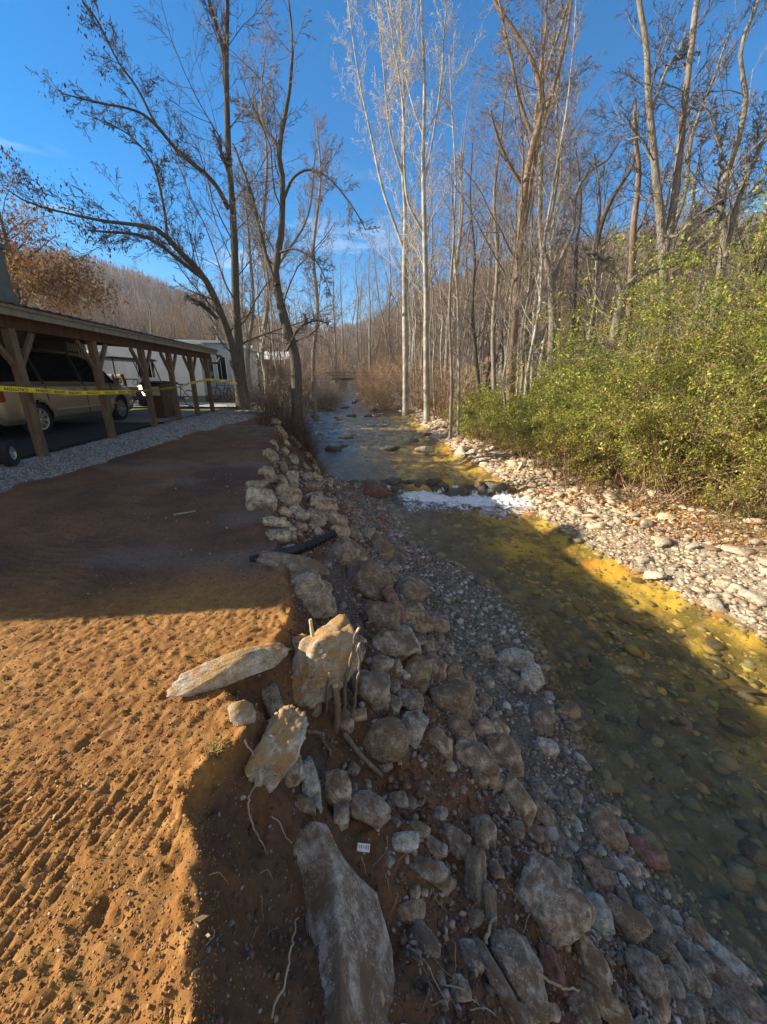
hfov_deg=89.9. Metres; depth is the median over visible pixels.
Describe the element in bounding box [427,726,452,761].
boulder
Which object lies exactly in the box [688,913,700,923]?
river cobble
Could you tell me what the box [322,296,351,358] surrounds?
bare tree
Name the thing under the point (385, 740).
boulder
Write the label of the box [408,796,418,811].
boulder
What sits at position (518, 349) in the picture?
bare tree
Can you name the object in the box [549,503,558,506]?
river cobble
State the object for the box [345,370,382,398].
bare bush
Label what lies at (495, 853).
boulder
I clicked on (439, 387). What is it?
bare bush
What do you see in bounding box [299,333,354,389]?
bare bush
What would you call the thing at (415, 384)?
bare bush
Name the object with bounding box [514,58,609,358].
bare tree
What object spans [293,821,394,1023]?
stone slab
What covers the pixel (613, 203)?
bare tree
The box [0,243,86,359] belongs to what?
house
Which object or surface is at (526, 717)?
river cobble
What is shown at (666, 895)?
river cobble
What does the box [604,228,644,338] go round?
bare tree
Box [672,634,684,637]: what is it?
creek stone
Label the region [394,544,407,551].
river cobble
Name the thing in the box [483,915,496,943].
stick
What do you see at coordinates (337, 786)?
boulder
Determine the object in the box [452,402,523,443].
evergreen shrub
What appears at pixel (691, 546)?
river cobble
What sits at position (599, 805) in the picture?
river cobble
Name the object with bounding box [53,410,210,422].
concrete driveway
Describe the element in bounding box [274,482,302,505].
boulder
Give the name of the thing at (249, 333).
bare tree
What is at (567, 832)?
river cobble
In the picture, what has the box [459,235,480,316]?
bare tree
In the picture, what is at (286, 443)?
boulder
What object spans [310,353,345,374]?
bare bush
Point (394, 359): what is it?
bare bush
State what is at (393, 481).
cascade stone
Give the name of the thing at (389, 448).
riffle rock
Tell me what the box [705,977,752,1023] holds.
boulder
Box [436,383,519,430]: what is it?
evergreen shrub
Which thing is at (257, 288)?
bare tree
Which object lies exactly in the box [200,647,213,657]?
grass tuft
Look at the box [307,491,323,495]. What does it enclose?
boulder
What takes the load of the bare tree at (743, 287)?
on the ground at (720, 839)
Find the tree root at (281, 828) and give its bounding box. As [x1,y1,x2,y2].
[271,816,292,842]
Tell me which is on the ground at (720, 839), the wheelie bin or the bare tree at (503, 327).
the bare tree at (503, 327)
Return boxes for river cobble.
[376,506,385,510]
[377,515,387,520]
[380,527,389,531]
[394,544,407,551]
[395,533,403,537]
[429,433,443,440]
[453,445,465,456]
[465,630,475,635]
[476,631,487,639]
[483,676,494,687]
[522,715,530,720]
[527,482,536,487]
[529,777,546,794]
[542,510,550,515]
[542,691,554,700]
[544,469,553,478]
[546,791,553,798]
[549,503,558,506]
[554,491,563,497]
[554,789,563,801]
[557,501,567,506]
[562,746,571,754]
[563,800,570,808]
[563,807,575,820]
[563,818,570,828]
[563,826,570,836]
[567,840,578,852]
[568,506,581,512]
[569,788,582,805]
[573,758,591,771]
[573,803,581,810]
[574,822,583,831]
[574,829,580,840]
[574,852,583,868]
[577,535,587,539]
[579,832,594,844]
[582,802,591,812]
[584,810,589,818]
[587,522,607,529]
[594,804,606,809]
[596,844,606,856]
[596,889,606,898]
[597,536,606,540]
[603,802,620,816]
[604,491,618,500]
[605,869,618,887]
[607,849,614,859]
[612,857,623,869]
[615,883,632,906]
[616,541,623,545]
[618,854,643,880]
[618,872,629,887]
[620,821,633,834]
[625,873,642,889]
[626,511,639,517]
[635,554,649,563]
[638,864,650,877]
[640,519,652,528]
[643,571,666,579]
[644,879,654,892]
[654,536,671,547]
[654,871,667,883]
[656,512,677,519]
[660,891,670,899]
[661,905,671,917]
[670,918,683,929]
[671,923,691,940]
[672,893,682,903]
[672,909,682,922]
[675,998,687,1015]
[678,577,685,583]
[683,912,689,918]
[685,542,699,549]
[685,992,705,1023]
[688,599,695,604]
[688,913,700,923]
[689,1017,703,1023]
[696,576,709,583]
[702,597,723,611]
[713,579,731,587]
[714,1011,728,1023]
[720,544,755,555]
[737,589,766,606]
[742,579,753,582]
[747,539,763,545]
[753,576,764,580]
[757,557,766,565]
[761,995,766,1003]
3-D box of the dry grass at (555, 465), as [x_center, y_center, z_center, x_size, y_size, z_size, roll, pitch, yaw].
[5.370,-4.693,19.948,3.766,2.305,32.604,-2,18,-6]
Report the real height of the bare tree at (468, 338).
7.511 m
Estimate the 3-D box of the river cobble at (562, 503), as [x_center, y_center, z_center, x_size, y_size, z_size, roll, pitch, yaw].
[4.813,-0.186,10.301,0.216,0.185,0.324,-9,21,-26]
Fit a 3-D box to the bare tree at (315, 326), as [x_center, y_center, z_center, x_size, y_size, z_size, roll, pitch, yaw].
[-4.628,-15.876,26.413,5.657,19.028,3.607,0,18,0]
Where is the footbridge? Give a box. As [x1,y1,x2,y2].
[309,372,399,382]
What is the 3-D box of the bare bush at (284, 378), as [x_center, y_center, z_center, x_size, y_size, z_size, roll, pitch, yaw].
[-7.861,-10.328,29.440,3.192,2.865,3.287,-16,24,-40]
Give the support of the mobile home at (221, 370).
on the ground at (720, 839)
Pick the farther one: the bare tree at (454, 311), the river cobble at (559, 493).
the bare tree at (454, 311)
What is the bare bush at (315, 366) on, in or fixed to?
on the ground at (720, 839)
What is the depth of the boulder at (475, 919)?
1.80 m
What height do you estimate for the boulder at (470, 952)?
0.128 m
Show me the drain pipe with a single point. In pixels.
(300, 548)
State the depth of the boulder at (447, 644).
4.56 m
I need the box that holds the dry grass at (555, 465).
[415,397,766,556]
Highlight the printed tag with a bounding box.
[357,843,369,851]
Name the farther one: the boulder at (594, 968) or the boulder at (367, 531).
the boulder at (367, 531)
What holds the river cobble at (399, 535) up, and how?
on the ground at (720, 839)
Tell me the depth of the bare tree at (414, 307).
38.12 m
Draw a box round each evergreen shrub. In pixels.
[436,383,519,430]
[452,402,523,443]
[473,217,766,471]
[475,371,559,424]
[478,393,593,457]
[499,363,681,491]
[513,308,723,436]
[517,330,642,400]
[548,322,766,512]
[553,186,766,469]
[579,135,766,420]
[624,343,766,536]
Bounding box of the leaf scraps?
[0,436,712,1023]
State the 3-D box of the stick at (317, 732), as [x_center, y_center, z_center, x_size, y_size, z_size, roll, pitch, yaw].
[-0.372,1.336,2.252,0.151,0.174,0.060,4,19,12]
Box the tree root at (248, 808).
[247,795,267,853]
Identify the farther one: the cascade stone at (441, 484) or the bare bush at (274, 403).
the bare bush at (274, 403)
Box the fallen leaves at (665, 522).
[400,397,766,549]
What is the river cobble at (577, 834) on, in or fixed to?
on the ground at (720, 839)
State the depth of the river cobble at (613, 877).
2.50 m
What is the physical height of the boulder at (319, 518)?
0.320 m
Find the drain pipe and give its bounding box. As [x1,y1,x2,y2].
[249,529,336,562]
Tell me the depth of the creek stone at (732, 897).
2.65 m
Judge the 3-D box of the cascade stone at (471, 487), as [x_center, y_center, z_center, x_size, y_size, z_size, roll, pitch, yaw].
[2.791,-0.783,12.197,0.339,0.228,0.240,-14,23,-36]
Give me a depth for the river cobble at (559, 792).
3.00 m
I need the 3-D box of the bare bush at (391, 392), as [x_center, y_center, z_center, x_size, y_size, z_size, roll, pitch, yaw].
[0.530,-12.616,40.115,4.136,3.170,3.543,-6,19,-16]
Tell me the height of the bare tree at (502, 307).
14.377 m
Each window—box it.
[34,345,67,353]
[134,358,156,378]
[203,356,215,378]
[215,356,228,380]
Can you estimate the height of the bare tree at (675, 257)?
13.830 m
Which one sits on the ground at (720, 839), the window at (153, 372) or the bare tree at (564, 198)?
the bare tree at (564, 198)
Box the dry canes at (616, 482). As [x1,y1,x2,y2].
[462,374,766,561]
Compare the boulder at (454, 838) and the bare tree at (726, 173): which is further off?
the bare tree at (726, 173)
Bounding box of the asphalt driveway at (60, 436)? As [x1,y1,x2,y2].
[0,422,161,463]
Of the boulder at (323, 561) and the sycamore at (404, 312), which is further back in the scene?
the sycamore at (404, 312)
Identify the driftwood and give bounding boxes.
[342,732,382,777]
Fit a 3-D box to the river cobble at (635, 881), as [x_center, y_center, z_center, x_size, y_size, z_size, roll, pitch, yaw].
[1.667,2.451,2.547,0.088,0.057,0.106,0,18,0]
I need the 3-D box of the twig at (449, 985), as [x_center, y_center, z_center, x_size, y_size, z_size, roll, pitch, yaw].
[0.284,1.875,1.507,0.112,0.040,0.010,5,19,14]
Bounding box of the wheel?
[0,439,20,466]
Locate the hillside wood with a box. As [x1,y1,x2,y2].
[3,206,766,381]
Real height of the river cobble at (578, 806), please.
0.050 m
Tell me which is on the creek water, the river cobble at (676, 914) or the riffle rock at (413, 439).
the riffle rock at (413, 439)
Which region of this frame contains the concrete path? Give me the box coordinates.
[133,402,255,406]
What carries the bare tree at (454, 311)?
on the ground at (720, 839)
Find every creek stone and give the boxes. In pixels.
[554,611,567,617]
[571,636,579,643]
[575,602,590,615]
[582,670,603,684]
[588,654,600,664]
[592,728,602,743]
[595,614,611,621]
[605,714,619,721]
[607,629,621,641]
[616,614,638,624]
[630,644,644,657]
[654,649,667,659]
[668,643,689,661]
[669,720,686,725]
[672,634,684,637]
[677,761,712,786]
[683,681,695,691]
[705,637,723,650]
[715,670,727,679]
[716,708,759,737]
[726,685,764,694]
[728,893,741,910]
[738,839,759,858]
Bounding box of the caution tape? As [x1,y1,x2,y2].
[0,378,236,394]
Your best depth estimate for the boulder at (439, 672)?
3.72 m
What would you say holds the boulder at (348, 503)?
on the ground at (720, 839)
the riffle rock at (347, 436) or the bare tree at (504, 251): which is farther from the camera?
the bare tree at (504, 251)
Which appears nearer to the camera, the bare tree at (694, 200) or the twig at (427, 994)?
the twig at (427, 994)
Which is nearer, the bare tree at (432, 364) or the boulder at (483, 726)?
the boulder at (483, 726)
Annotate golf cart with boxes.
[105,356,160,409]
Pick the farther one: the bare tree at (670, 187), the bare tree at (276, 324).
the bare tree at (276, 324)
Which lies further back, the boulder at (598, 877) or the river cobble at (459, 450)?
the river cobble at (459, 450)
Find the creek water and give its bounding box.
[306,385,766,875]
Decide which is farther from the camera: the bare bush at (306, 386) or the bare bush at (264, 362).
the bare bush at (306, 386)
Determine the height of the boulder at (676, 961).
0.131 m
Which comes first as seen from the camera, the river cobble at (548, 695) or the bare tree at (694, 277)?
the river cobble at (548, 695)
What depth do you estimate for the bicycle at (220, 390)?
21.56 m
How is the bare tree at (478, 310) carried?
on the ground at (720, 839)
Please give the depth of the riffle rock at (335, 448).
17.33 m
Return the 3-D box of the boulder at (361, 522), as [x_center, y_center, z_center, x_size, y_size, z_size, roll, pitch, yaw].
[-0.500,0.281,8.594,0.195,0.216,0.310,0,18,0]
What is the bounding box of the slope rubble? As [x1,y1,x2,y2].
[196,424,673,1023]
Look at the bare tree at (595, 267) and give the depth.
17.28 m
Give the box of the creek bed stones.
[313,436,766,990]
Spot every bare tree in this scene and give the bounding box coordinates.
[0,0,337,409]
[29,269,74,314]
[74,288,104,320]
[77,291,103,320]
[80,301,103,322]
[87,273,108,323]
[107,305,128,328]
[115,281,139,329]
[129,258,176,335]
[135,277,167,335]
[138,311,155,333]
[147,283,175,338]
[161,288,190,339]
[162,305,186,339]
[170,284,200,339]
[177,284,205,339]
[188,287,221,339]
[190,309,210,339]
[193,0,380,442]
[197,245,217,339]
[200,273,231,340]
[206,189,244,339]
[215,285,230,340]
[218,170,275,400]
[227,161,260,395]
[228,0,324,391]
[230,266,250,340]
[242,265,286,382]
[244,298,269,367]
[250,168,290,392]
[250,180,277,358]
[250,286,268,347]
[251,328,278,396]
[256,259,280,351]
[258,244,296,383]
[261,305,292,348]
[268,211,298,396]
[274,297,303,369]
[277,103,354,420]
[283,288,305,359]
[293,277,318,367]
[298,241,346,387]
[299,294,324,365]
[302,289,331,350]
[304,304,323,363]
[319,300,344,370]
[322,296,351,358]
[328,244,367,380]
[332,318,344,366]
[342,234,379,374]
[355,234,401,373]
[359,205,407,371]
[363,275,385,367]
[368,279,391,361]
[372,318,387,369]
[373,295,395,363]
[375,269,401,354]
[383,147,459,370]
[383,164,433,376]
[391,150,447,381]
[391,210,439,365]
[392,242,432,338]
[397,177,422,386]
[397,205,423,383]
[397,251,436,353]
[400,239,423,384]
[408,285,432,369]
[413,80,494,384]
[416,325,423,379]
[419,237,461,381]
[419,246,441,409]
[422,201,448,396]
[428,15,492,434]
[429,60,526,380]
[430,266,447,344]
[430,295,445,374]
[432,275,447,333]
[434,127,500,396]
[434,273,448,357]
[435,153,480,438]
[435,198,492,370]
[437,279,475,367]
[440,161,494,379]
[442,276,466,389]
[443,279,464,352]
[448,0,606,404]
[453,302,479,386]
[455,256,473,387]
[458,31,532,397]
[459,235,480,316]
[460,232,531,393]
[460,253,476,376]
[464,127,537,378]
[466,249,493,324]
[467,187,510,372]
[467,247,483,384]
[469,136,538,375]
[470,280,482,377]
[470,303,481,369]
[476,267,491,381]
[480,22,598,373]
[480,190,508,344]
[481,10,564,395]
[484,210,514,294]
[487,202,538,409]
[487,242,504,381]
[490,239,511,374]
[499,63,581,392]
[500,0,644,368]
[500,59,572,400]
[501,0,587,395]
[508,31,559,391]
[512,119,597,334]
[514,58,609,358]
[516,258,531,393]
[522,120,585,388]
[523,137,592,348]
[531,241,582,384]
[535,151,588,376]
[535,226,556,367]
[539,231,584,365]
[544,200,585,380]
[546,98,674,385]
[547,245,581,360]
[562,157,766,415]
[563,224,587,350]
[568,134,613,361]
[568,150,624,358]
[569,183,628,359]
[574,139,632,387]
[574,195,623,346]
[575,245,589,320]
[576,249,620,346]
[583,216,651,352]
[585,0,765,410]
[595,223,615,349]
[595,271,622,365]
[596,183,654,354]
[600,155,670,340]
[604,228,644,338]
[613,62,670,390]
[616,219,641,350]
[618,0,753,396]
[622,87,751,388]
[625,68,717,373]
[625,250,647,362]
[626,24,728,382]
[630,0,766,415]
[637,137,685,351]
[642,186,682,355]
[659,201,705,326]
[667,187,697,353]
[668,269,693,368]
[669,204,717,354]
[670,45,766,348]
[672,151,710,293]
[676,212,726,327]
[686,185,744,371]
[691,131,732,367]
[691,144,758,351]
[694,205,745,345]
[698,125,763,327]
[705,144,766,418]
[706,121,764,278]
[710,204,753,290]
[710,243,760,389]
[712,96,764,362]
[717,218,766,383]
[723,243,764,341]
[735,213,766,383]
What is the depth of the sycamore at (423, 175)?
21.15 m
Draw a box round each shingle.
[310,462,766,1023]
[411,410,766,641]
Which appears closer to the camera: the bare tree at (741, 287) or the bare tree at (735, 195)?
the bare tree at (741, 287)
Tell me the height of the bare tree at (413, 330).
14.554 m
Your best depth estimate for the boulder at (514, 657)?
4.51 m
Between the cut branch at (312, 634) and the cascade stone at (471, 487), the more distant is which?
the cascade stone at (471, 487)
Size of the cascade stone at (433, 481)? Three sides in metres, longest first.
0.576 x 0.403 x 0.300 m
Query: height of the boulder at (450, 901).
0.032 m
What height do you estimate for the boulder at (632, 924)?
0.187 m
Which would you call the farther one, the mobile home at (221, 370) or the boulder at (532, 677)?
the mobile home at (221, 370)
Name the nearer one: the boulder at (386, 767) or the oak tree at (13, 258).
the boulder at (386, 767)
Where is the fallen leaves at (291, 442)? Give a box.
[259,395,332,490]
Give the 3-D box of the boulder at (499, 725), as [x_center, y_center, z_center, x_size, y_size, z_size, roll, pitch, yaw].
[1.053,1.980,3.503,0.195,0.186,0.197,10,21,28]
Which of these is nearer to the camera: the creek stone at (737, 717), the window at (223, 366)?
the creek stone at (737, 717)
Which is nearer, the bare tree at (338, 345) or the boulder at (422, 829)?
the boulder at (422, 829)
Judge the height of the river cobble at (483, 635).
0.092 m
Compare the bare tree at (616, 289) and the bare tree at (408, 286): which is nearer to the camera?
the bare tree at (616, 289)
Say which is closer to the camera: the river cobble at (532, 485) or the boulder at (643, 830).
the boulder at (643, 830)
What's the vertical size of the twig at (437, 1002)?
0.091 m
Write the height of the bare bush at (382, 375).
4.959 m
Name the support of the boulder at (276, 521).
on the ground at (720, 839)
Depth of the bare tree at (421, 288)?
75.15 m
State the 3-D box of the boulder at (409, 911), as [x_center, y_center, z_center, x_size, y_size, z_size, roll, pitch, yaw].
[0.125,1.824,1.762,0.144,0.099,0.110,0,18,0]
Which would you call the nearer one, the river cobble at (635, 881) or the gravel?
the river cobble at (635, 881)
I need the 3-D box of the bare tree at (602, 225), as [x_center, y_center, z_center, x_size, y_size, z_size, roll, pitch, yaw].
[11.782,-13.403,21.165,6.784,14.181,4.274,3,19,10]
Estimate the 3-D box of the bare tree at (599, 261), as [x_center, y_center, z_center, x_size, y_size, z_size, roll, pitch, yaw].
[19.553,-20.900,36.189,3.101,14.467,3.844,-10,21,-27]
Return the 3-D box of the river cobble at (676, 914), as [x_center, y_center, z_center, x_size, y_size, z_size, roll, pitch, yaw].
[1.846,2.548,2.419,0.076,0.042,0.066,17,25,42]
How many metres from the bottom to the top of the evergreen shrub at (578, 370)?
4.501 m
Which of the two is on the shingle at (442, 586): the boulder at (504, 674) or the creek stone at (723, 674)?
the boulder at (504, 674)
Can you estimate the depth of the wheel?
5.70 m
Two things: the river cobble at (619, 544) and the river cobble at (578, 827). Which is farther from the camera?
the river cobble at (619, 544)
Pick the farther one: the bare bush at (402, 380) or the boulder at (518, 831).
the bare bush at (402, 380)
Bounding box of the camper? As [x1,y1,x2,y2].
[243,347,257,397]
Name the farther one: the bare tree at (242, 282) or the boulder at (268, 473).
the bare tree at (242, 282)
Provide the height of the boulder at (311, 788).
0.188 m
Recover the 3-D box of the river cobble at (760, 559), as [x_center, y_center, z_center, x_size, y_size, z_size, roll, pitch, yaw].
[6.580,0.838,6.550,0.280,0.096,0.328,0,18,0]
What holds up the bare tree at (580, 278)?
on the ground at (720, 839)
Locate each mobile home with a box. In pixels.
[85,341,207,401]
[174,339,234,400]
[256,352,291,391]
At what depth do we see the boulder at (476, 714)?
3.47 m
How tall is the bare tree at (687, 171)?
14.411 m
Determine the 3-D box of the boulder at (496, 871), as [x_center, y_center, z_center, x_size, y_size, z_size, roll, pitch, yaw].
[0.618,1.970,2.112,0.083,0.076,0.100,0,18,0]
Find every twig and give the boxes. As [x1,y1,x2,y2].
[205,926,214,945]
[209,872,228,884]
[411,955,436,1001]
[418,954,448,1008]
[419,976,429,1014]
[431,997,457,1013]
[435,959,460,981]
[442,983,469,998]
[452,938,455,969]
[462,990,479,1005]
[470,1007,496,1016]
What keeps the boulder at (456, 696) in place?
on the ground at (720, 839)
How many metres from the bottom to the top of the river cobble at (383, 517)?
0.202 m
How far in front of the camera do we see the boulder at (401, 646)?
3.48 m
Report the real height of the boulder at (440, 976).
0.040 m
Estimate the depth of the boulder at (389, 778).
2.38 m
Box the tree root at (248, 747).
[244,739,256,795]
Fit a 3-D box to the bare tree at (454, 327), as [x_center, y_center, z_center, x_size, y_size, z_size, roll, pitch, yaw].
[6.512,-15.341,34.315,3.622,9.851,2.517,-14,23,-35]
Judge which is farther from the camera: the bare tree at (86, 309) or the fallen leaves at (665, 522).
the bare tree at (86, 309)
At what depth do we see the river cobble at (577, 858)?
2.56 m
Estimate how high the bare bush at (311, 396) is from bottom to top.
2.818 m
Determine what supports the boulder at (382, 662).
on the ground at (720, 839)
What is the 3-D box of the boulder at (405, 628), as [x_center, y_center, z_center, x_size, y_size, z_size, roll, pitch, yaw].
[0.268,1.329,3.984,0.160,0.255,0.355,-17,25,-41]
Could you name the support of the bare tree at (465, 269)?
on the ground at (720, 839)
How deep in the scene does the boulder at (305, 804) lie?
1.76 m
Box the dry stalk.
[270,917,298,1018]
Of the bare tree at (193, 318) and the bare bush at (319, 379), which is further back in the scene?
the bare tree at (193, 318)
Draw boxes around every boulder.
[167,643,289,697]
[227,700,256,726]
[244,704,308,793]
[245,479,269,490]
[245,487,277,512]
[255,550,329,578]
[258,465,276,481]
[261,683,283,717]
[262,448,278,464]
[263,516,291,527]
[265,528,290,544]
[269,440,278,450]
[270,418,280,424]
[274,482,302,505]
[275,425,287,438]
[277,460,287,472]
[278,474,287,483]
[278,505,291,517]
[281,446,289,454]
[283,439,289,446]
[284,754,304,787]
[286,470,298,486]
[287,525,296,531]
[288,454,298,463]
[289,504,310,520]
[289,570,336,618]
[290,531,296,540]
[292,614,363,708]
[292,633,308,650]
[294,522,307,531]
[295,794,315,815]
[301,471,313,480]
[302,756,321,812]
[303,482,323,490]
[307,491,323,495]
[307,508,327,526]
[307,521,321,534]
[309,702,322,717]
[310,493,338,515]
[311,464,320,472]
[313,471,322,481]
[321,768,351,805]
[322,478,332,486]
[322,560,331,567]
[326,510,348,525]
[329,536,371,568]
[330,524,350,536]
[333,803,349,831]
[339,709,354,734]
[344,499,352,508]
[346,559,392,599]
[347,760,360,776]
[348,525,363,538]
[349,669,390,712]
[349,789,390,828]
[352,508,361,515]
[353,708,366,721]
[357,519,364,525]
[357,633,366,642]
[361,526,375,537]
[361,600,400,631]
[362,485,389,497]
[362,717,408,762]
[363,778,371,787]
[370,532,397,560]
[372,630,419,661]
[372,654,393,671]
[378,761,392,772]
[382,585,406,621]
[384,851,395,868]
[386,774,392,782]
[386,790,408,808]
[387,562,402,573]
[389,694,401,717]
[390,679,400,695]
[391,817,400,826]
[391,830,419,852]
[393,659,402,676]
[395,574,427,601]
[397,689,424,712]
[397,897,425,924]
[399,624,421,653]
[401,709,428,748]
[402,599,432,633]
[402,669,410,680]
[405,652,432,693]
[406,948,422,965]
[407,855,447,883]
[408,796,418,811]
[409,820,430,838]
[409,884,420,898]
[411,919,440,959]
[412,813,418,820]
[416,754,422,761]
[417,638,423,645]
[418,796,425,806]
[421,888,427,896]
[422,639,435,654]
[426,651,446,682]
[426,835,447,859]
[427,679,475,719]
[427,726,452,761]
[429,611,449,633]
[432,874,456,896]
[435,806,447,821]
[435,970,445,985]
[436,634,444,643]
[437,897,442,905]
[438,1014,445,1023]
[441,822,470,861]
[443,641,453,647]
[444,654,452,663]
[445,760,457,772]
[446,660,464,681]
[446,713,477,741]
[447,647,455,655]
[448,896,453,906]
[450,973,471,1003]
[454,736,499,787]
[455,653,461,662]
[459,938,484,975]
[460,783,465,794]
[462,668,472,679]
[464,842,485,908]
[467,908,483,930]
[469,766,488,788]
[469,814,496,849]
[469,966,478,976]
[470,708,481,723]
[470,933,525,1023]
[473,641,496,660]
[473,716,495,739]
[477,692,491,706]
[479,704,486,714]
[483,880,496,929]
[485,732,523,778]
[486,710,498,717]
[488,772,504,792]
[488,858,504,879]
[490,717,509,735]
[490,928,550,1023]
[492,850,498,856]
[493,661,524,686]
[495,796,510,812]
[496,647,533,667]
[501,771,536,829]
[502,846,510,866]
[509,1000,533,1023]
[512,820,524,839]
[514,838,518,845]
[515,848,595,949]
[521,661,544,691]
[529,824,543,843]
[530,701,554,736]
[530,794,556,826]
[534,737,559,758]
[538,940,568,998]
[542,840,550,853]
[548,1002,560,1022]
[549,857,571,879]
[555,702,580,720]
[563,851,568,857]
[564,986,601,1023]
[573,934,611,995]
[577,977,634,1023]
[580,852,613,892]
[585,891,615,942]
[587,807,628,852]
[604,892,652,947]
[612,981,620,996]
[613,665,634,675]
[624,945,670,1002]
[625,834,671,872]
[631,889,676,943]
[634,825,655,841]
[634,993,642,1007]
[634,1015,650,1023]
[644,933,672,961]
[651,997,670,1023]
[663,964,685,1000]
[665,941,697,992]
[674,928,715,978]
[683,917,708,950]
[688,963,712,998]
[702,950,766,1023]
[705,933,763,985]
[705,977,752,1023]
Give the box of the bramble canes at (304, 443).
[236,379,339,476]
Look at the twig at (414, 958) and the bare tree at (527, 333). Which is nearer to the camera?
the twig at (414, 958)
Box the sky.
[0,0,766,329]
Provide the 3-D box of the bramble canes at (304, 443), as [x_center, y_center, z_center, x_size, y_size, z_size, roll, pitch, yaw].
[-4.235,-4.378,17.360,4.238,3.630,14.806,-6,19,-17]
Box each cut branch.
[309,619,314,636]
[323,672,329,715]
[332,683,340,733]
[341,627,359,712]
[350,642,360,718]
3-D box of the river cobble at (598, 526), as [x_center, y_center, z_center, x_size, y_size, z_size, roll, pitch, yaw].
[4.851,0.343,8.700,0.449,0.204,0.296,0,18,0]
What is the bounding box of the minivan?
[0,344,135,433]
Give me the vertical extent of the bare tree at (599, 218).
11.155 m
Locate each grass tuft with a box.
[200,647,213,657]
[200,731,229,756]
[247,623,257,631]
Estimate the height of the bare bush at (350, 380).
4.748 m
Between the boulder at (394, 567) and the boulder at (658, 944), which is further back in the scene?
the boulder at (394, 567)
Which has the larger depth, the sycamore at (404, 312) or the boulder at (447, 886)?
the sycamore at (404, 312)
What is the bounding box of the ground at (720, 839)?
[0,281,766,1023]
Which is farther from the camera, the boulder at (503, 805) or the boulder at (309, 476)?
the boulder at (309, 476)
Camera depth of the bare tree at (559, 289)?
17.19 m
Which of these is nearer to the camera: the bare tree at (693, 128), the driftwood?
the driftwood
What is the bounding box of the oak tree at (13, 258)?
[0,138,131,322]
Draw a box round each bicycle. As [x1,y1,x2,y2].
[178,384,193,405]
[212,381,232,399]
[223,385,234,400]
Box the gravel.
[0,409,279,492]
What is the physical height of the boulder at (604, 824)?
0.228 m
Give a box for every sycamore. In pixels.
[325,0,462,415]
[340,0,497,421]
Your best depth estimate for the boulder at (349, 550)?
5.18 m
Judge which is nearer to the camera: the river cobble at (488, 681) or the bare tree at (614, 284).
the river cobble at (488, 681)
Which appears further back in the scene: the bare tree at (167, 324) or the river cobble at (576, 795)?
the bare tree at (167, 324)
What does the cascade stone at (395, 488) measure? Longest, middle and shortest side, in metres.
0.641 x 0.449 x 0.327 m
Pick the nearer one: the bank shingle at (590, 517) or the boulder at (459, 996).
the boulder at (459, 996)
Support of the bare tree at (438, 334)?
on the ground at (720, 839)
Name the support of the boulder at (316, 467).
on the ground at (720, 839)
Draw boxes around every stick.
[173,510,195,515]
[306,728,331,756]
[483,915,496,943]
[521,967,579,992]
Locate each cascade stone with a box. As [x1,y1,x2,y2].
[383,477,400,485]
[389,483,401,492]
[414,481,425,487]
[426,477,439,492]
[427,477,442,485]
[438,481,445,488]
[443,485,448,490]
[445,487,468,499]
[467,483,474,490]
[474,481,485,488]
[476,484,489,497]
[485,482,506,492]
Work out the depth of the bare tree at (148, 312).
57.60 m
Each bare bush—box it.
[218,379,265,414]
[228,333,335,415]
[228,365,289,405]
[239,377,315,430]
[243,331,276,384]
[248,371,284,406]
[257,335,327,398]
[257,351,290,391]
[259,391,286,415]
[269,365,302,395]
[282,408,311,439]
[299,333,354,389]
[300,347,336,383]
[302,367,319,400]
[303,381,327,408]
[304,370,327,385]
[306,337,363,386]
[306,378,344,406]
[308,381,340,408]
[309,386,341,408]
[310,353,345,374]
[318,380,344,405]
[322,378,351,404]
[323,370,344,388]
[325,355,356,387]
[325,380,354,403]
[336,366,357,389]
[345,342,398,380]
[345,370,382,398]
[346,334,394,376]
[346,363,376,392]
[348,354,392,403]
[349,362,393,392]
[352,354,386,383]
[353,365,394,400]
[353,374,401,407]
[354,370,394,401]
[358,318,418,374]
[359,377,394,408]
[363,357,397,395]
[364,376,400,409]
[369,346,431,408]
[370,363,401,396]
[370,378,400,405]
[377,339,442,407]
[378,356,399,376]
[379,340,418,370]
[379,362,421,396]
[380,375,437,410]
[382,346,414,373]
[387,360,442,405]
[387,381,420,407]
[409,380,434,410]
[412,357,472,418]
[413,344,455,394]
[417,350,487,409]
[419,366,470,401]
[421,361,464,399]
[431,370,485,418]
[435,357,491,398]
[441,358,497,409]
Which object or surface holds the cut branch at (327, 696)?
on the boulder at (322, 652)
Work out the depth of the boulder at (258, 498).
4.71 m
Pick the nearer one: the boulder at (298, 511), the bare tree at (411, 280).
the boulder at (298, 511)
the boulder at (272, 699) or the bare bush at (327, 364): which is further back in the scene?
the bare bush at (327, 364)
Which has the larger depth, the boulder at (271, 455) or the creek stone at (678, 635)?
the boulder at (271, 455)
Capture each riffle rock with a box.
[325,446,341,451]
[343,434,357,439]
[384,445,400,451]
[409,438,418,441]
[415,446,434,452]
[421,432,431,435]
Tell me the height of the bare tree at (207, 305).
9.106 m
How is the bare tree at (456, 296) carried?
on the ground at (720, 839)
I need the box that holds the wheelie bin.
[139,381,180,416]
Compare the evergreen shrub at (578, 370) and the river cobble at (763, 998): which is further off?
the evergreen shrub at (578, 370)
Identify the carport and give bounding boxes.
[0,300,221,456]
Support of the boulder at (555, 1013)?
on the ground at (720, 839)

